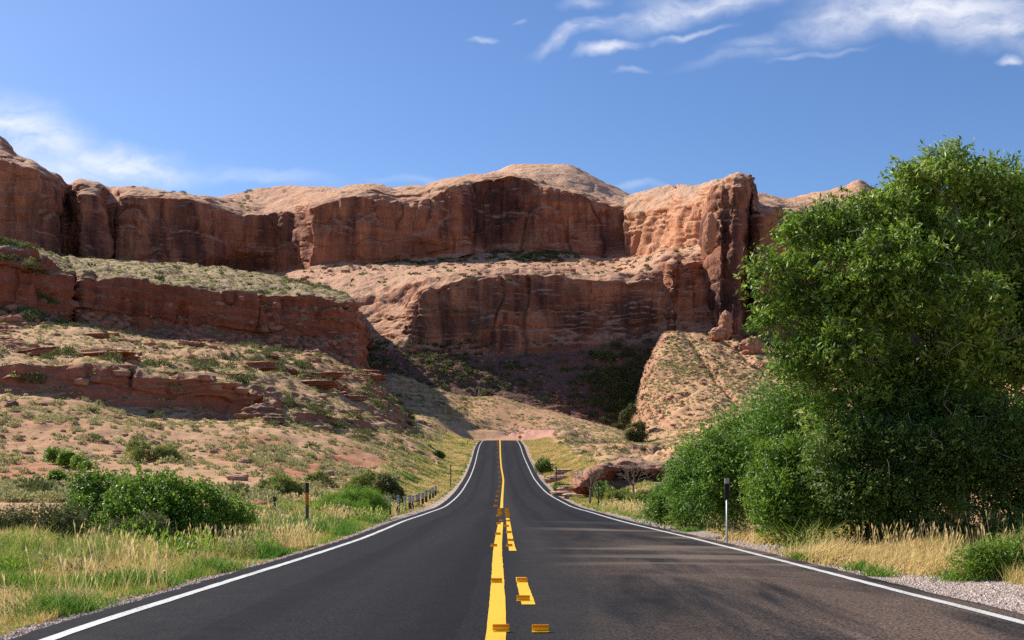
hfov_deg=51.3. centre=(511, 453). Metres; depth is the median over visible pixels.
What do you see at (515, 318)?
slickrock hill
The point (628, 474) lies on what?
bare tree
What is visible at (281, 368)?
dark shrub
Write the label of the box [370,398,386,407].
dark shrub
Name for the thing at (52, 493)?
sage bush
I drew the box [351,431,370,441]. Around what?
dark shrub
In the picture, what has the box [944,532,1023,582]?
leafy weed
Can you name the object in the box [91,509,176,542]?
leafy bush
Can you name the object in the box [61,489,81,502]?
sage bush
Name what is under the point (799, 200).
ridge hill
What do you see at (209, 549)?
verge bush
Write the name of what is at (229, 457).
sage bush
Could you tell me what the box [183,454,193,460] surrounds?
sage bush
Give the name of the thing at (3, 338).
ledge rock
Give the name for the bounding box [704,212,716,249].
hoodoo rock
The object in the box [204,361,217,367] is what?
dark shrub
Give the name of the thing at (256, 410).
layered rock
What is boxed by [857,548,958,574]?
grass plant
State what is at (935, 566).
grass plant
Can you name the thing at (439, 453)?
green bush
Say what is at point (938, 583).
gravel
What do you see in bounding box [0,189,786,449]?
undergrowth
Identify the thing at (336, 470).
sage bush
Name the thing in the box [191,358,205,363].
dark shrub
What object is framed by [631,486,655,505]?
desert bush
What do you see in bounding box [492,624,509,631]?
road marker
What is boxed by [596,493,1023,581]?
seed grass
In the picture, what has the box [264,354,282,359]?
ledge rock
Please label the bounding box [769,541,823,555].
grass plant
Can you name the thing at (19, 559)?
grass tuft
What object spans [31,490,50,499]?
sage bush
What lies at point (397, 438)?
dark shrub
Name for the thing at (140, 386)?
ledge hill
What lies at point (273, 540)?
verge bush
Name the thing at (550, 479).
ledge rock
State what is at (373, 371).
ledge rock
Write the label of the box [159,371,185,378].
ledge rock
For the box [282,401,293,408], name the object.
dark shrub
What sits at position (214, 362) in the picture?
dark shrub
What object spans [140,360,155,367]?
dark shrub
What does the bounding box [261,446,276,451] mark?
sage bush
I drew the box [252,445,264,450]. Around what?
sage bush
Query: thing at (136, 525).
verge bush
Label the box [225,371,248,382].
dark shrub
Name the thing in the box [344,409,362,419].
dark shrub
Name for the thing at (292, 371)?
ledge rock
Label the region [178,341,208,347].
ledge rock
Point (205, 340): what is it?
ledge rock
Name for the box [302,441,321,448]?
dark shrub
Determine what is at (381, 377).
ledge rock
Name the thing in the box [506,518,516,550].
dash
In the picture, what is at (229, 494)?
sage bush
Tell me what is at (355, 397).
ledge rock
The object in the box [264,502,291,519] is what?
verge bush
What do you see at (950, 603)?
edge line
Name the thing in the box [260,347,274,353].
dark shrub
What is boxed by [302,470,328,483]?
desert bush
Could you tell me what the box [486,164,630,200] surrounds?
dome hill
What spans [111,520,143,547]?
verge bush
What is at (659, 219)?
shoulder hill
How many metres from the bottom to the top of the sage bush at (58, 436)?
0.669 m
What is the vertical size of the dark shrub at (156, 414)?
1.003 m
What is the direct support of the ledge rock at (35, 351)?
on the ledge hill at (140, 386)
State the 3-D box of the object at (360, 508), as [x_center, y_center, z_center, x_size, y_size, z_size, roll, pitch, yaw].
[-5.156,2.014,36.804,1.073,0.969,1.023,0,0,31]
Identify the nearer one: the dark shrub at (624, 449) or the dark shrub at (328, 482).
the dark shrub at (328, 482)
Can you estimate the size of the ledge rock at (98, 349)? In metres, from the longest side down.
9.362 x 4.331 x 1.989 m
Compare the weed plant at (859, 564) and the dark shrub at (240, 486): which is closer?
the weed plant at (859, 564)
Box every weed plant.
[676,526,705,531]
[781,550,823,562]
[829,559,882,571]
[849,564,902,577]
[921,566,976,582]
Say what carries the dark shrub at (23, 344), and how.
on the ledge hill at (140, 386)
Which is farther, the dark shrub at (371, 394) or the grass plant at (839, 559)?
the dark shrub at (371, 394)
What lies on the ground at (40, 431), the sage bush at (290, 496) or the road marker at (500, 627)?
the sage bush at (290, 496)
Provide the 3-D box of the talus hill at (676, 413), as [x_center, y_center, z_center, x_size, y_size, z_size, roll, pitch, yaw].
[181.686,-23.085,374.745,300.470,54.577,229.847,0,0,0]
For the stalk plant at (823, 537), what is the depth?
19.00 m
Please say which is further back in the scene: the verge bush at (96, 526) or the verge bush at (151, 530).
the verge bush at (96, 526)
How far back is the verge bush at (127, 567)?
13.42 m
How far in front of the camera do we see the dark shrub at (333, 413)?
143.87 m
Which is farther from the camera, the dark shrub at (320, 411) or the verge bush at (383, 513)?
the dark shrub at (320, 411)
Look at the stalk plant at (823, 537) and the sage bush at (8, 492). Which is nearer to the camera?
the stalk plant at (823, 537)
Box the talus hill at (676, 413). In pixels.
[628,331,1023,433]
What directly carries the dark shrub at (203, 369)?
on the ledge hill at (140, 386)
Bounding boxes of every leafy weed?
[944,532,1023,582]
[979,526,1023,577]
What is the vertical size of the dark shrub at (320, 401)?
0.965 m
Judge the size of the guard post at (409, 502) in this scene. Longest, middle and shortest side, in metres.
0.968 x 0.163 x 0.145 m
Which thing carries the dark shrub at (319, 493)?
on the ground at (40, 431)
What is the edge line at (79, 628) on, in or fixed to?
on the road
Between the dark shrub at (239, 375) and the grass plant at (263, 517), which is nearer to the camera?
the grass plant at (263, 517)
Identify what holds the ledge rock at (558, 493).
on the ground at (40, 431)
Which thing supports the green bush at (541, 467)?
on the ground at (40, 431)
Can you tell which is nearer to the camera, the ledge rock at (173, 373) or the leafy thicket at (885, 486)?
the leafy thicket at (885, 486)
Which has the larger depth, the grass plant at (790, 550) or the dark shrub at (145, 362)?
the dark shrub at (145, 362)
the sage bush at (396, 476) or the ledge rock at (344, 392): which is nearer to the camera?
the sage bush at (396, 476)
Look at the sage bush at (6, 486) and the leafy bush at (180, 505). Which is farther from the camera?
the sage bush at (6, 486)
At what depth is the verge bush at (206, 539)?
19.40 m
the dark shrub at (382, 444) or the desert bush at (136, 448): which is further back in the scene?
the dark shrub at (382, 444)
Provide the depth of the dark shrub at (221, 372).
138.13 m
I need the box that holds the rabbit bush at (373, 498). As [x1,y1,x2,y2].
[313,484,392,514]
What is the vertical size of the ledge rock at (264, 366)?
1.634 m
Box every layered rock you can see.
[234,403,277,419]
[262,413,287,424]
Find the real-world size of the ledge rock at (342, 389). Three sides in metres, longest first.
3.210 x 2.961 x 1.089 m
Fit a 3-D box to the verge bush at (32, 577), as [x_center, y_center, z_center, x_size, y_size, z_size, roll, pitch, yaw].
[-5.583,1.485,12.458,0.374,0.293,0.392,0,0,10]
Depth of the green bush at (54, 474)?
61.74 m
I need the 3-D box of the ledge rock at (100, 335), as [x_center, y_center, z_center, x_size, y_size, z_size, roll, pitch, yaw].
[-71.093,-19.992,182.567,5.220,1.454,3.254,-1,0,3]
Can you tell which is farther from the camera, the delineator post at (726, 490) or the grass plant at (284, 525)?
the grass plant at (284, 525)
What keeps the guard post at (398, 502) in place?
on the ground at (40, 431)
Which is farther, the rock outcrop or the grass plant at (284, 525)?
the rock outcrop
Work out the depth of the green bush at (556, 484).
94.80 m
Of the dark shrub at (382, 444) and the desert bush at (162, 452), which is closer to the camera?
the desert bush at (162, 452)
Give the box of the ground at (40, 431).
[0,373,1023,639]
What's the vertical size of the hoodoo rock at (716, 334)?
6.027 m
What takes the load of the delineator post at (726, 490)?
on the ground at (40, 431)
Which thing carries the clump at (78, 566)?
on the ground at (40, 431)
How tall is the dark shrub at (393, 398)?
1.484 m
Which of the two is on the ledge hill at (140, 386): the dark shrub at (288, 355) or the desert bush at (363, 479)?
the dark shrub at (288, 355)
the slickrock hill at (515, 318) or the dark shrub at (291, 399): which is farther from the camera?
the slickrock hill at (515, 318)
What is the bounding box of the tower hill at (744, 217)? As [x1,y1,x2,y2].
[659,172,802,347]
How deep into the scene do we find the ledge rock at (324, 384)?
166.46 m
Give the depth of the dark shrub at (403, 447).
131.95 m
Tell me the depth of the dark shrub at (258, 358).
178.10 m
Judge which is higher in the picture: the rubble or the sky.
the sky
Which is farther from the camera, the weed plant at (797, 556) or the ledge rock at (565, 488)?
the ledge rock at (565, 488)
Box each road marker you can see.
[491,578,501,582]
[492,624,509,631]
[517,577,527,581]
[517,595,529,600]
[532,624,548,632]
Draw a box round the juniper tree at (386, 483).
[370,470,407,503]
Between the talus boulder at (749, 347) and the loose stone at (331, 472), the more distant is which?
the talus boulder at (749, 347)
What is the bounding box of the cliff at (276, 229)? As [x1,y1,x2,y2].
[0,136,625,273]
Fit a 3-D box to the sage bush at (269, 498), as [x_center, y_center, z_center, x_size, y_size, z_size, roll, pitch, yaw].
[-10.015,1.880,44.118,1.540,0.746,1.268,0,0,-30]
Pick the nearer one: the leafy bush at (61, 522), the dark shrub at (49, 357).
the leafy bush at (61, 522)
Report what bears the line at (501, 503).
on the road
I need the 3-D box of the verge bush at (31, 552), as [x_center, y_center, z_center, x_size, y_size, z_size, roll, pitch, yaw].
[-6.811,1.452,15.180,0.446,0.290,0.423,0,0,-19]
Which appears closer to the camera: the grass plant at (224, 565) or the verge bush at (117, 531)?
the grass plant at (224, 565)
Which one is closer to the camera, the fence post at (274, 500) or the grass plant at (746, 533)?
the grass plant at (746, 533)
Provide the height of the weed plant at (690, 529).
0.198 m
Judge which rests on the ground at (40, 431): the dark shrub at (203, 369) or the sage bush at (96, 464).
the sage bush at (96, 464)
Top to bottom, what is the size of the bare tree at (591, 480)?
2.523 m
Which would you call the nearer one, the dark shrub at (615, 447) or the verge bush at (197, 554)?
the verge bush at (197, 554)
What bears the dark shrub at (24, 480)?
on the ground at (40, 431)
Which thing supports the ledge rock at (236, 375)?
on the ledge hill at (140, 386)
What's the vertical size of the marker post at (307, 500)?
1.449 m
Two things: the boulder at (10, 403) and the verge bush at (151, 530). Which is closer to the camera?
the verge bush at (151, 530)
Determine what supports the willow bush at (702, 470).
on the ground at (40, 431)
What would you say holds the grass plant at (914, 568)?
on the ground at (40, 431)
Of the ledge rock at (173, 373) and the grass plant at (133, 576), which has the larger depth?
the ledge rock at (173, 373)
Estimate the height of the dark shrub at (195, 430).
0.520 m
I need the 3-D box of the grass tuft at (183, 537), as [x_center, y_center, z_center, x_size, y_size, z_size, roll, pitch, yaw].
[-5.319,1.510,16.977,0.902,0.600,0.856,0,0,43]
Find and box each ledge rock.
[0,336,22,340]
[12,346,59,356]
[76,348,124,351]
[76,350,136,360]
[83,332,111,338]
[107,332,119,336]
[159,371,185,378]
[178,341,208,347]
[187,339,215,342]
[222,373,246,378]
[240,361,279,370]
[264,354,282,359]
[279,368,298,374]
[300,379,339,389]
[306,370,349,379]
[307,372,330,377]
[335,387,350,393]
[337,391,348,394]
[343,394,367,401]
[354,369,382,374]
[357,372,380,378]
[371,373,387,380]
[544,475,567,482]
[551,491,571,495]
[552,469,572,475]
[556,486,572,491]
[562,493,585,498]
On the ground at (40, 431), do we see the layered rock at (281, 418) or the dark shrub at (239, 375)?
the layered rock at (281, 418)
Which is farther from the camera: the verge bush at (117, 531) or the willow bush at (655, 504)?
the willow bush at (655, 504)
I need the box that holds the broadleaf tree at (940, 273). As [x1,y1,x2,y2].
[733,135,1023,526]
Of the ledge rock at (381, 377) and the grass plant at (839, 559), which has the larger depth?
the ledge rock at (381, 377)
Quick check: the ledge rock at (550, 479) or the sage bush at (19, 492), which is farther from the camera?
the ledge rock at (550, 479)
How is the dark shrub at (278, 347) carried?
on the ledge hill at (140, 386)
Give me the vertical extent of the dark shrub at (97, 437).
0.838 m
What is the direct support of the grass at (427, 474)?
on the ground at (40, 431)
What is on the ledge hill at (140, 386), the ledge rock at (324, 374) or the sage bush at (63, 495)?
the ledge rock at (324, 374)
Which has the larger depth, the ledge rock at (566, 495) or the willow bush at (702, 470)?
the ledge rock at (566, 495)
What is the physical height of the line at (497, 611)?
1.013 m
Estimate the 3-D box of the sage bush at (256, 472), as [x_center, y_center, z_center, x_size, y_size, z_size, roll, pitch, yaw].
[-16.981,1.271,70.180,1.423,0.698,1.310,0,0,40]
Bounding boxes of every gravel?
[0,508,431,639]
[585,508,1023,613]
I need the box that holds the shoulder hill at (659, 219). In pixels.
[623,178,723,256]
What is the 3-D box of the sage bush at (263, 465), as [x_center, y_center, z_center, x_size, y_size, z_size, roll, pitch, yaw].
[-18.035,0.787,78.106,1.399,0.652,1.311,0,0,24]
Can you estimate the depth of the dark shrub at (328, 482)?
66.29 m
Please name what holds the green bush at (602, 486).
on the ground at (40, 431)
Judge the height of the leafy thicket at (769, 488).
2.577 m
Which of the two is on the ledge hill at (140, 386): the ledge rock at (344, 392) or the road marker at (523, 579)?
the ledge rock at (344, 392)
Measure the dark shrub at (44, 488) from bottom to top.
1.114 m
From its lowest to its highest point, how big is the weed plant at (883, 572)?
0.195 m
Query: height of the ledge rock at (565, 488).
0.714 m
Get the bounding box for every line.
[40,440,483,639]
[485,522,505,639]
[499,440,503,507]
[517,441,1023,623]
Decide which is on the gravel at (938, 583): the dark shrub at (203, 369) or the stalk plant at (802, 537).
the stalk plant at (802, 537)
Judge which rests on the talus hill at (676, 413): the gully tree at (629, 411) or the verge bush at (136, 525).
the gully tree at (629, 411)
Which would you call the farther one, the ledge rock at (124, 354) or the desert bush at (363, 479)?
the ledge rock at (124, 354)
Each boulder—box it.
[4,400,18,407]
[738,339,744,350]
[741,336,763,354]
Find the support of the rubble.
on the ground at (40, 431)
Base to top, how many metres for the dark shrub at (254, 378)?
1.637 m
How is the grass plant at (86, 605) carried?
on the ground at (40, 431)
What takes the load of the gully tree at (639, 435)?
on the ground at (40, 431)
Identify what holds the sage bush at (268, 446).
on the ground at (40, 431)
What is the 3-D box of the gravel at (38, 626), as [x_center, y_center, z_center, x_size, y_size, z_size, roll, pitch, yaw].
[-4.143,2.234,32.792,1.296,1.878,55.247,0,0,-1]
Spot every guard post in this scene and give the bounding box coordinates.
[396,497,399,514]
[408,495,410,509]
[415,494,417,507]
[421,492,423,503]
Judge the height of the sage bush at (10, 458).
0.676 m
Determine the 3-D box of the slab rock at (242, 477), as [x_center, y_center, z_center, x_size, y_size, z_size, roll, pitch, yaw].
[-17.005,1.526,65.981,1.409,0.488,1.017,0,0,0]
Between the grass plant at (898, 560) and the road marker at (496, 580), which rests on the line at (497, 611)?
the road marker at (496, 580)
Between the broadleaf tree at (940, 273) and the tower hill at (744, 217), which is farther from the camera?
the tower hill at (744, 217)
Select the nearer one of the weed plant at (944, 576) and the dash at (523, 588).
the dash at (523, 588)
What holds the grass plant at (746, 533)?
on the ground at (40, 431)
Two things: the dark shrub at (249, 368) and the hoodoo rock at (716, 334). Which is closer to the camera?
the dark shrub at (249, 368)
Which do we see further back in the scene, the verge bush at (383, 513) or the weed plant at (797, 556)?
the verge bush at (383, 513)
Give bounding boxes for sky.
[0,0,1023,197]
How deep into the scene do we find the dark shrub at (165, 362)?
137.09 m
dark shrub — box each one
[13,475,46,488]
[19,341,34,348]
[19,370,47,383]
[22,481,57,491]
[26,476,64,493]
[39,353,56,359]
[50,344,78,355]
[85,432,104,440]
[98,349,124,363]
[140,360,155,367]
[146,359,159,367]
[147,411,165,418]
[149,420,164,428]
[154,356,174,366]
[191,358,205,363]
[191,428,202,432]
[196,364,212,370]
[196,364,214,371]
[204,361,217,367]
[206,359,222,367]
[216,370,227,374]
[221,479,249,495]
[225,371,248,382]
[228,356,239,360]
[240,371,258,381]
[244,366,257,372]
[247,355,264,361]
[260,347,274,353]
[264,419,281,425]
[271,344,285,352]
[274,365,286,371]
[280,395,296,402]
[281,353,294,359]
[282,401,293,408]
[284,414,292,422]
[301,363,312,368]
[301,488,322,496]
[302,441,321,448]
[305,404,319,410]
[313,472,338,488]
[315,406,328,414]
[318,399,329,404]
[324,408,336,415]
[331,419,351,427]
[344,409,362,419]
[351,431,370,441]
[359,428,377,436]
[363,391,377,398]
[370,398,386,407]
[380,442,393,448]
[385,396,397,401]
[390,437,405,443]
[399,445,408,451]
[609,444,620,449]
[619,447,629,452]
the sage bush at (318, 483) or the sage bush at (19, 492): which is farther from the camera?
the sage bush at (318, 483)
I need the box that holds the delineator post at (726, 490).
[724,478,729,542]
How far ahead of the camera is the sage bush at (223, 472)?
68.77 m
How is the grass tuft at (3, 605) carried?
on the ground at (40, 431)
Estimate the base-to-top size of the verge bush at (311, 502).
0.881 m
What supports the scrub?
on the ground at (40, 431)
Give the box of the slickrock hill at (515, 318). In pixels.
[273,246,776,430]
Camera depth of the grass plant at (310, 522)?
27.99 m
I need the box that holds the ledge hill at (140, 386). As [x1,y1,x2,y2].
[0,323,437,462]
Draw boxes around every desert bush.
[124,434,152,460]
[151,442,183,460]
[251,471,310,494]
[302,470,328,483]
[340,468,377,491]
[603,486,635,503]
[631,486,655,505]
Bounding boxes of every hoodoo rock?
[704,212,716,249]
[708,327,725,341]
[718,310,732,340]
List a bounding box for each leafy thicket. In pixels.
[730,427,864,551]
[791,359,962,547]
[895,383,1023,540]
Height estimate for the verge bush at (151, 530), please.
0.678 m
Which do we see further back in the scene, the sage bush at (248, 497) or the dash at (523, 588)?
the sage bush at (248, 497)
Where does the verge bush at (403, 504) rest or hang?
on the ground at (40, 431)
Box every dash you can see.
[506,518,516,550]
[516,577,534,603]
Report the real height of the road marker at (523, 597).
0.048 m
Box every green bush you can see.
[43,446,94,470]
[45,469,69,480]
[432,449,445,458]
[533,455,555,474]
[552,481,570,490]
[592,480,613,499]
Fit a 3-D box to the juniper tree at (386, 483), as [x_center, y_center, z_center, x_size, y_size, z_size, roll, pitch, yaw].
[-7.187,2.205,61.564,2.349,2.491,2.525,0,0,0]
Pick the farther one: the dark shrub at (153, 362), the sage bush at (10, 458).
the dark shrub at (153, 362)
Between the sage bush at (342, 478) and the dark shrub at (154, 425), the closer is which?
the sage bush at (342, 478)
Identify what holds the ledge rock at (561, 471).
on the ground at (40, 431)
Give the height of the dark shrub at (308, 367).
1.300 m
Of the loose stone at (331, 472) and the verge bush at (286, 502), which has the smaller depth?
the verge bush at (286, 502)
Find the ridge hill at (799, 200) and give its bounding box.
[758,180,881,329]
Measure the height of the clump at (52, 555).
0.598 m
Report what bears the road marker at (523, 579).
on the dash at (523, 588)
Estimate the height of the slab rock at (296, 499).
0.517 m
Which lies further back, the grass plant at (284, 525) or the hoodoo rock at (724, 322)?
the hoodoo rock at (724, 322)
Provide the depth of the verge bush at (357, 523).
33.17 m
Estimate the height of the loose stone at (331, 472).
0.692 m
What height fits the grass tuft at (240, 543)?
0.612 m
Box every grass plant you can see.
[0,585,129,621]
[76,565,186,591]
[167,553,261,574]
[226,519,323,540]
[229,514,287,525]
[267,516,338,534]
[720,526,764,541]
[732,530,790,543]
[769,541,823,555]
[782,538,864,562]
[796,532,895,565]
[811,542,929,566]
[844,544,938,569]
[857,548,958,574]
[876,549,967,579]
[878,545,965,576]
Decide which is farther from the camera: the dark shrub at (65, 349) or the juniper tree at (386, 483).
the dark shrub at (65, 349)
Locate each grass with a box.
[0,430,479,635]
[2,488,418,612]
[522,436,1023,586]
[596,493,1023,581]
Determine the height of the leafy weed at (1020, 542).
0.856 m
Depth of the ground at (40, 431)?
99.96 m
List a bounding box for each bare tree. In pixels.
[569,468,604,503]
[617,460,652,492]
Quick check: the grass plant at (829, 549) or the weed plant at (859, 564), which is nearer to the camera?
the weed plant at (859, 564)
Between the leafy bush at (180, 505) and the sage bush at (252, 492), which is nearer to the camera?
the leafy bush at (180, 505)
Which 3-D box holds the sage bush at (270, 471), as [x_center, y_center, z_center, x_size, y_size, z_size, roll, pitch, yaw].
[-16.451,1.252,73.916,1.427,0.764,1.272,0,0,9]
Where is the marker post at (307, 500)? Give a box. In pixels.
[305,483,308,521]
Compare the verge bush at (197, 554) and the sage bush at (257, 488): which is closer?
the verge bush at (197, 554)
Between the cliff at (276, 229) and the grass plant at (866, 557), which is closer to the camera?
the grass plant at (866, 557)
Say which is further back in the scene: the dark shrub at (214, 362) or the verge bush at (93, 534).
the dark shrub at (214, 362)
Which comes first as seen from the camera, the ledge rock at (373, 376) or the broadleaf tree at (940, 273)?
the broadleaf tree at (940, 273)
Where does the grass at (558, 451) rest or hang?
on the ground at (40, 431)
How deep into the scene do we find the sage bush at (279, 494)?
48.36 m
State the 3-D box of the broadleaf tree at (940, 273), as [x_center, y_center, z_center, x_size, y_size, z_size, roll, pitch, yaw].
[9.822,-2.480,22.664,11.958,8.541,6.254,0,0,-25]
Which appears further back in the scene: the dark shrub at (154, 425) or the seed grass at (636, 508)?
the dark shrub at (154, 425)
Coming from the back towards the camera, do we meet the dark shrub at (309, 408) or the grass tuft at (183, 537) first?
the dark shrub at (309, 408)
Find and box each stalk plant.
[765,518,823,553]
[795,516,853,548]
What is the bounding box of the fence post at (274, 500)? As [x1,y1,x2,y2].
[273,496,275,510]
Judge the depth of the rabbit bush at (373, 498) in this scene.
42.70 m
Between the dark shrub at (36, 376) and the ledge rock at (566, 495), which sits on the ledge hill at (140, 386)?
the dark shrub at (36, 376)
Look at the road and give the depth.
10.65 m
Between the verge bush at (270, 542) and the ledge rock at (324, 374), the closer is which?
the verge bush at (270, 542)
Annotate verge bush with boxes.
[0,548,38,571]
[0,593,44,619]
[1,524,42,543]
[15,572,49,590]
[20,546,46,560]
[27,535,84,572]
[32,525,68,548]
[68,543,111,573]
[79,529,110,537]
[81,516,123,538]
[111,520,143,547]
[112,558,173,578]
[119,510,159,543]
[135,519,177,551]
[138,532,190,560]
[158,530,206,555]
[180,524,221,546]
[183,549,209,563]
[187,538,224,554]
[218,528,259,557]
[239,524,279,548]
[259,538,284,546]
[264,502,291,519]
[270,492,296,510]
[299,494,323,511]
[303,481,324,496]
[348,517,360,524]
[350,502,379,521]
[370,505,392,520]
[391,498,407,510]
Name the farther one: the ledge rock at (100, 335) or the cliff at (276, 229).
the cliff at (276, 229)
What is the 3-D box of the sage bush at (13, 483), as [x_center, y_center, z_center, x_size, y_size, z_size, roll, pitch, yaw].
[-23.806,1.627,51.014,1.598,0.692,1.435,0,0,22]
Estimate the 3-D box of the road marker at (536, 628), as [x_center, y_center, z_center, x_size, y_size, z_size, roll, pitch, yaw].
[0.203,1.244,7.575,0.120,0.048,0.055,0,0,-3]
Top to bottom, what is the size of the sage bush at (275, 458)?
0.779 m
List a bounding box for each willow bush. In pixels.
[632,469,712,529]
[656,359,834,537]
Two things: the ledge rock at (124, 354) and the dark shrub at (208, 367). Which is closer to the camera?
the ledge rock at (124, 354)
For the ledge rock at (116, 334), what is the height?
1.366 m
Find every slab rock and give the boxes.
[225,474,248,480]
[295,497,324,503]
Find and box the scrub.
[0,247,822,502]
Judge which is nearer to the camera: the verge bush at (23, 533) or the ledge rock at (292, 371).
the verge bush at (23, 533)
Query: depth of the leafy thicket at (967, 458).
18.93 m
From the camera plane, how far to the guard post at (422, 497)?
67.02 m
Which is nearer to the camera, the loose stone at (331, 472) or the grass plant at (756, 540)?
the grass plant at (756, 540)
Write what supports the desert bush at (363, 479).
on the ground at (40, 431)
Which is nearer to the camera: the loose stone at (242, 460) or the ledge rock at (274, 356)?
the loose stone at (242, 460)
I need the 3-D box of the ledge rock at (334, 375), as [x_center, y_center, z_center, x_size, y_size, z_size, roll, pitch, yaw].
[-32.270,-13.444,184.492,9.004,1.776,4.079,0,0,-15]
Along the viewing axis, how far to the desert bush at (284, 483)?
51.72 m
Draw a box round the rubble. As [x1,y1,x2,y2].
[0,249,832,504]
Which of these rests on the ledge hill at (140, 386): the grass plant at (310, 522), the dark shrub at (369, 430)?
the dark shrub at (369, 430)
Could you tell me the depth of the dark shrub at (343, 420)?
139.71 m
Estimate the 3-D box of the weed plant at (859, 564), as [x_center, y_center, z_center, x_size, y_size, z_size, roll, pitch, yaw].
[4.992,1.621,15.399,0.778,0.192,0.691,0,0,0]
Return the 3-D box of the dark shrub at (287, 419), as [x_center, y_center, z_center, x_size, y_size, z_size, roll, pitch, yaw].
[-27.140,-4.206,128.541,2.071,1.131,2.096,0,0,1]
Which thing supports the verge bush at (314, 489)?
on the ground at (40, 431)
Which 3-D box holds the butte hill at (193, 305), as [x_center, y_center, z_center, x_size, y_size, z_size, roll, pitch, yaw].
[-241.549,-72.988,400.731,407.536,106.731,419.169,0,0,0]
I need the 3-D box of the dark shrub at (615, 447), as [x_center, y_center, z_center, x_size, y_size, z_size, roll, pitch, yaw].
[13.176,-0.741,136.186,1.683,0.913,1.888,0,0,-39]
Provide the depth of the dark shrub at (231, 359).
176.84 m
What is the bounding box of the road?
[9,440,1023,639]
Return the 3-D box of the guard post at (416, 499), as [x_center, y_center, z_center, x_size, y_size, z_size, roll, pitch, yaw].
[-5.612,2.874,62.834,0.145,0.915,0.163,1,1,-2]
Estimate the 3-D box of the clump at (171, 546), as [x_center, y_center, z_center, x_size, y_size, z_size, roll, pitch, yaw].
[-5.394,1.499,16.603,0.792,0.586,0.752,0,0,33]
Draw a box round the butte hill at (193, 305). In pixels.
[0,242,375,369]
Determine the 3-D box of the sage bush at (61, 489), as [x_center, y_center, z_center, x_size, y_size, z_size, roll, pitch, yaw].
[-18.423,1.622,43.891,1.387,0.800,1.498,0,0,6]
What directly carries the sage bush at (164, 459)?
on the ground at (40, 431)
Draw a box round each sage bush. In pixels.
[0,454,22,462]
[0,482,21,489]
[0,490,20,501]
[1,489,31,502]
[4,483,18,492]
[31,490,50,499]
[32,488,64,502]
[48,484,78,498]
[52,432,69,438]
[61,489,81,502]
[89,458,99,467]
[158,455,177,462]
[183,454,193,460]
[203,463,224,469]
[214,470,231,475]
[221,453,241,460]
[222,490,245,501]
[239,493,261,500]
[240,486,261,494]
[243,490,261,498]
[247,468,264,476]
[249,491,281,504]
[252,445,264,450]
[254,488,281,498]
[255,460,272,467]
[261,443,276,449]
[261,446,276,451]
[265,453,281,461]
[267,466,282,474]
[283,492,295,501]
[308,479,324,487]
[323,467,342,474]
[331,474,346,480]
[388,472,402,479]
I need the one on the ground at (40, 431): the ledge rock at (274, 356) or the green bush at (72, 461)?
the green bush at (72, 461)
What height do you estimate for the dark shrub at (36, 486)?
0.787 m
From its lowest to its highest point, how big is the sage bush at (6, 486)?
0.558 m
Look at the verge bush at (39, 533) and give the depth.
17.67 m
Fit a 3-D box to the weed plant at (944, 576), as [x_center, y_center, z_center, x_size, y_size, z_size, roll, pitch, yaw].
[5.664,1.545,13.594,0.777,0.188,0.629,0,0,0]
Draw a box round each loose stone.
[237,458,250,462]
[324,470,334,475]
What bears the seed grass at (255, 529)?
on the ground at (40, 431)
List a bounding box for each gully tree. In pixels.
[618,403,637,428]
[622,420,648,442]
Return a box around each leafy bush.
[0,496,99,537]
[58,461,262,543]
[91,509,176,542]
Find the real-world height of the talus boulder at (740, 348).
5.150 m
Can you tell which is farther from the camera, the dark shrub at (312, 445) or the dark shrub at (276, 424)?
the dark shrub at (276, 424)
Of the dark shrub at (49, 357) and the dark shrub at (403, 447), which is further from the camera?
the dark shrub at (403, 447)
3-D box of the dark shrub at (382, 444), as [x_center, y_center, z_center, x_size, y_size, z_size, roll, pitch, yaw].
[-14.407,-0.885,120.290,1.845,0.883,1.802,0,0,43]
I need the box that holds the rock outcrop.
[572,457,672,496]
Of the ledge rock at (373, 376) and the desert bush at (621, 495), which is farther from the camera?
the ledge rock at (373, 376)
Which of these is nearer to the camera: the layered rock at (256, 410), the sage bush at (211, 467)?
the sage bush at (211, 467)
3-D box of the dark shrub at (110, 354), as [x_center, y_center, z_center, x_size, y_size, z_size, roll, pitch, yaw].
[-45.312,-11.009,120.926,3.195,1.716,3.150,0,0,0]

